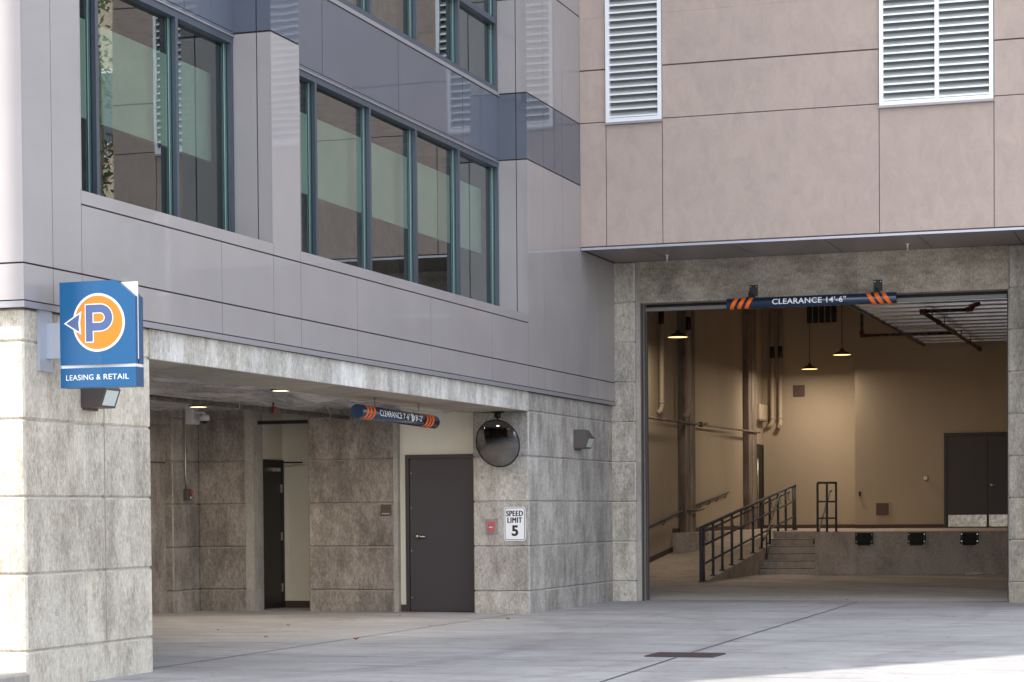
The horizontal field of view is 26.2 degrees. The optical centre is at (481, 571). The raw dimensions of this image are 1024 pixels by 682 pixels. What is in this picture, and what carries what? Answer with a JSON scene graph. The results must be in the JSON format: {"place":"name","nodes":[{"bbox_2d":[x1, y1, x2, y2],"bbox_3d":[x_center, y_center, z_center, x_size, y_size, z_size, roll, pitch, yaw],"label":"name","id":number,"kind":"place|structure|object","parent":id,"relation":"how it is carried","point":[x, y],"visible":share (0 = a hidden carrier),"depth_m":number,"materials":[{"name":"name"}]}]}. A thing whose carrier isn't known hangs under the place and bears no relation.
{"place":"outdoors","nodes":[
{"label":"outdoors","id":0,"kind":"place"},
{"bbox_2d":[0,0,615,681],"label":"metal clad building","id":1,"kind":"structure","parent":0,"point":[334,206],"depth_m":25.46,"materials":[{"name":"grey metal"},{"name":"brown concrete"},{"name":"concrete"}]},
{"bbox_2d":[36,280,143,388],"bbox_3d":[-3.093,-1.868,17.364,0.822,0.834,0.228,0,2,19],"label":"parking sign","id":2,"kind":"object","parent":1,"relation":"attached to","point":[93,338],"visible":1,"depth_m":17.30,"materials":[{"name":"blue metal"}]},
{"bbox_2d":[81,388,120,410],"bbox_3d":[-3.143,-1.474,18.153,0.224,0.290,0.270,0,2,19],"label":"wall light","id":3,"kind":"object","parent":1,"relation":"attached to","point":[94,399],"visible":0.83,"depth_m":18.05,"materials":[{"name":"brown metal"}]},
{"bbox_2d":[79,0,234,232],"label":"window","id":4,"kind":"structure","parent":1,"relation":"in","point":[130,87],"depth_m":20.52,"materials":[{"name":"teal"}]},
{"bbox_2d":[183,410,192,500],"bbox_3d":[-4.160,-1.663,31.153,0.093,1.320,0.140,0,2,19],"label":"switch conduit","id":5,"kind":"object","parent":1,"relation":"attached to","point":[187,494],"visible":0.96,"depth_m":31.12,"materials":[{"name":"grey metal"}]},
{"bbox_2d":[185,410,209,424],"bbox_3d":[-4.005,-2.192,31.223,0.340,0.210,0.240,0,2,19],"label":"security camera","id":6,"kind":"object","parent":1,"relation":"attached to","point":[192,417],"visible":0.99,"depth_m":31.15,"materials":[{"name":"white plastic"}]},
{"bbox_2d":[188,404,207,407],"bbox_3d":[-3.644,-2.157,28.294,0.256,0.090,0.256,0,2,19],"label":"ceiling lamp","id":7,"kind":"object","parent":1,"relation":"hanging from","point":[197,406],"visible":0.52,"depth_m":28.20,"materials":[{"name":"white metal"}]},
{"bbox_2d":[149,395,349,419],"bbox_3d":[-3.366,-2.038,25.829,0.087,0.184,9.500,0,2,19],"label":"sprinkler pipe","id":8,"kind":"object","parent":1,"relation":"attached to","point":[272,409],"visible":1,"depth_m":27.12,"materials":[{"name":"black metal"}]},
{"bbox_2d":[263,459,302,609],"bbox_3d":[-2.876,-0.540,31.962,0.396,2.170,0.790,0,2,19],"label":"side door","id":9,"kind":"structure","parent":1,"relation":"in","point":[273,470],"depth_m":32.04,"materials":[{"name":"black paint"}]},
{"bbox_2d":[381,505,390,515],"bbox_3d":[-1.333,-0.851,30.660,0.156,0.155,0.012,0,2,19],"label":"room plaque","id":10,"kind":"object","parent":1,"relation":"attached to","point":[385,510],"visible":1,"depth_m":30.66,"materials":[{"name":"brown plastic"}]},
{"bbox_2d":[350,398,439,428],"bbox_3d":[-1.025,-1.923,26.669,0.170,0.299,2.622,0,2,19],"label":"clearance bar","id":11,"kind":"object","parent":1,"relation":"hanging from","point":[366,412],"visible":1,"depth_m":26.39,"materials":[{"name":"blue"}]},
{"bbox_2d":[299,67,499,305],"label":"window","id":12,"kind":"structure","parent":1,"relation":"in","point":[338,125],"depth_m":26.50,"materials":[{"name":"teal"}]},
{"bbox_2d":[338,0,497,91],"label":"window","id":13,"kind":"structure","parent":1,"relation":"in","point":[491,18],"depth_m":28.06,"materials":[{"name":"teal"}]},
{"bbox_2d":[405,454,474,611],"bbox_3d":[-0.529,-0.528,30.472,1.115,2.185,0.105,0,2,19],"label":"door","id":14,"kind":"structure","parent":1,"relation":"in","point":[439,493],"depth_m":30.50,"materials":[{"name":"grey metal"}]},
{"bbox_2d":[487,521,494,531],"bbox_3d":[0.126,-0.608,29.887,0.170,0.215,0.079,0,2,19],"label":"fire alarm station","id":15,"kind":"object","parent":1,"relation":"attached to","point":[491,526],"visible":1,"depth_m":29.88,"materials":[{"name":"red plastic"}]},
{"bbox_2d":[476,411,519,466],"bbox_3d":[0.224,-1.778,29.527,0.562,0.761,0.410,2,3,58],"label":"traffic mirror","id":16,"kind":"object","parent":1,"relation":"attached to","point":[497,442],"visible":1,"depth_m":29.48,"materials":[{"name":"black glass"}]},
{"bbox_2d":[504,507,525,540],"bbox_3d":[0.450,-0.644,29.813,0.306,0.460,0.004,0,2,19],"label":"speed limit sign","id":17,"kind":"object","parent":1,"relation":"attached to","point":[514,523],"visible":1,"depth_m":29.81,"materials":[{"name":"white metal"}]},
{"bbox_2d":[573,430,594,449],"bbox_3d":[1.485,-1.905,31.888,0.224,0.290,0.330,0,2,19],"label":"wall light","id":18,"kind":"object","parent":1,"relation":"attached to","point":[583,439],"visible":1,"depth_m":31.75,"materials":[{"name":"brown metal"}]},
{"bbox_2d":[89,600,1023,681],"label":"ground","id":19,"kind":"structure","parent":0,"point":[914,641],"depth_m":22.81,"materials":[{"name":"grey concrete"}]},
{"bbox_2d":[0,672,29,681],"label":"kerb block","id":20,"kind":"structure","parent":19,"relation":"on","point":[14,676],"depth_m":17.07,"materials":[{"name":"concrete"}]},
{"bbox_2d":[158,600,982,681],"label":"paving joint","id":21,"kind":"object","parent":19,"relation":"on","point":[592,634],"visible":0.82,"depth_m":23.73,"materials":[{"name":"grey concrete"}]},
{"bbox_2d":[644,652,725,657],"bbox_3d":[1.934,0.792,20.879,0.660,0.011,0.550,0,2,19],"label":"drain grate","id":22,"kind":"object","parent":19,"relation":"on","point":[684,654],"visible":1,"depth_m":20.85,"materials":[{"name":"grey metal"}]},
{"bbox_2d":[579,0,1023,602],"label":"stucco building","id":23,"kind":"structure","parent":19,"relation":"on","point":[769,148],"depth_m":32.36,"materials":[{"name":"paint"}]},
{"bbox_2d":[656,311,664,414],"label":"vertical pipe","id":24,"kind":"object","parent":23,"relation":"attached to","point":[661,364],"visible":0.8,"depth_m":46.47,"materials":[{"name":"beige metal"}]},
{"bbox_2d":[649,507,704,527],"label":"wall handrail","id":25,"kind":"object","parent":23,"relation":"attached to","point":[671,516],"depth_m":47.56,"materials":[{"name":"grey metal"}]},
{"bbox_2d":[668,311,687,337],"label":"pendant lamp","id":26,"kind":"object","parent":23,"relation":"hanging from","point":[677,334],"visible":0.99,"depth_m":44.55,"materials":[{"name":"brown metal"}]},
{"bbox_2d":[683,310,691,417],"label":"vertical pipe","id":27,"kind":"object","parent":23,"relation":"attached to","point":[688,366],"visible":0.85,"depth_m":48.13,"materials":[{"name":"beige metal"}]},
{"bbox_2d":[648,416,760,433],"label":"wall pipe","id":28,"kind":"object","parent":23,"relation":"attached to","point":[701,424],"depth_m":49.57,"materials":[{"name":"beige metal"}]},
{"bbox_2d":[696,491,728,508],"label":"wall handrail","id":29,"kind":"object","parent":23,"relation":"attached to","point":[712,498],"depth_m":51.16,"materials":[{"name":"grey metal"}]},
{"bbox_2d":[699,484,797,581],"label":"ramp railing","id":30,"kind":"object","parent":23,"relation":"on","point":[702,543],"visible":0.95,"depth_m":45.73,"materials":[{"name":"black metal"}]},
{"bbox_2d":[757,444,763,528],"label":"side door","id":31,"kind":"structure","parent":23,"relation":"in","point":[760,448],"depth_m":56.73,"materials":[{"name":"black paint"}]},
{"bbox_2d":[757,404,767,421],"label":"duct box","id":32,"kind":"object","parent":23,"relation":"attached to","point":[761,413],"visible":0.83,"depth_m":56.31,"materials":[{"name":"beige metal"}]},
{"bbox_2d":[766,311,774,427],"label":"vertical pipe","id":33,"kind":"object","parent":23,"relation":"attached to","point":[771,423],"visible":1,"depth_m":57.01,"materials":[{"name":"beige metal"}]},
{"bbox_2d":[762,490,782,558],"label":"stair handrail","id":34,"kind":"object","parent":23,"relation":"on","point":[768,529],"visible":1,"depth_m":48.23,"materials":[{"name":"black metal"}]},
{"bbox_2d":[777,310,782,427],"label":"vertical pipe","id":35,"kind":"object","parent":23,"relation":"attached to","point":[780,419],"visible":1,"depth_m":56.94,"materials":[{"name":"beige metal"}]},
{"bbox_2d":[802,307,817,369],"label":"pendant lamp","id":36,"kind":"object","parent":23,"relation":"hanging from","point":[809,366],"visible":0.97,"depth_m":55.00,"materials":[{"name":"black metal"}]},
{"bbox_2d":[726,280,897,309],"bbox_3d":[4.894,-4.098,32.521,2.509,0.388,0.433,0,2,19],"label":"clearance bar","id":37,"kind":"object","parent":23,"relation":"attached to","point":[752,300],"visible":1,"depth_m":32.37,"materials":[{"name":"blue metal"}]},
{"bbox_2d":[813,482,838,543],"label":"dock guard rail","id":38,"kind":"object","parent":23,"relation":"on","point":[818,527],"visible":1,"depth_m":46.84,"materials":[{"name":"grey paint"}]},
{"bbox_2d":[833,305,850,355],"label":"pendant lamp","id":39,"kind":"object","parent":23,"relation":"hanging from","point":[841,352],"visible":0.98,"depth_m":50.00,"materials":[{"name":"black metal"}]},
{"bbox_2d":[855,532,872,544],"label":"dock bumper","id":40,"kind":"object","parent":23,"relation":"attached to","point":[863,538],"visible":1,"depth_m":46.46,"materials":[{"name":"black rubber"}]},
{"bbox_2d":[907,532,925,544],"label":"dock bumper","id":41,"kind":"object","parent":23,"relation":"attached to","point":[918,538],"visible":1,"depth_m":46.11,"materials":[{"name":"rubber"}]},
{"bbox_2d":[859,302,981,350],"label":"deck sprinkler pipe","id":42,"kind":"object","parent":23,"relation":"hanging from","point":[938,322],"visible":0.87,"depth_m":48.84,"materials":[{"name":"black metal"}]},
{"bbox_2d":[960,532,978,544],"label":"dock bumper","id":43,"kind":"object","parent":23,"relation":"attached to","point":[969,538],"visible":1,"depth_m":45.76,"materials":[{"name":"rubber"}]},
{"bbox_2d":[965,571,982,574],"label":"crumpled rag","id":44,"kind":"object","parent":23,"relation":"on","point":[974,573],"visible":0.97,"depth_m":45.60,"materials":[{"name":"grey fabric"}]},
{"bbox_2d":[944,432,1006,527],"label":"double door","id":45,"kind":"structure","parent":23,"relation":"in","point":[975,467],"depth_m":54.17,"materials":[{"name":"grey metal"}]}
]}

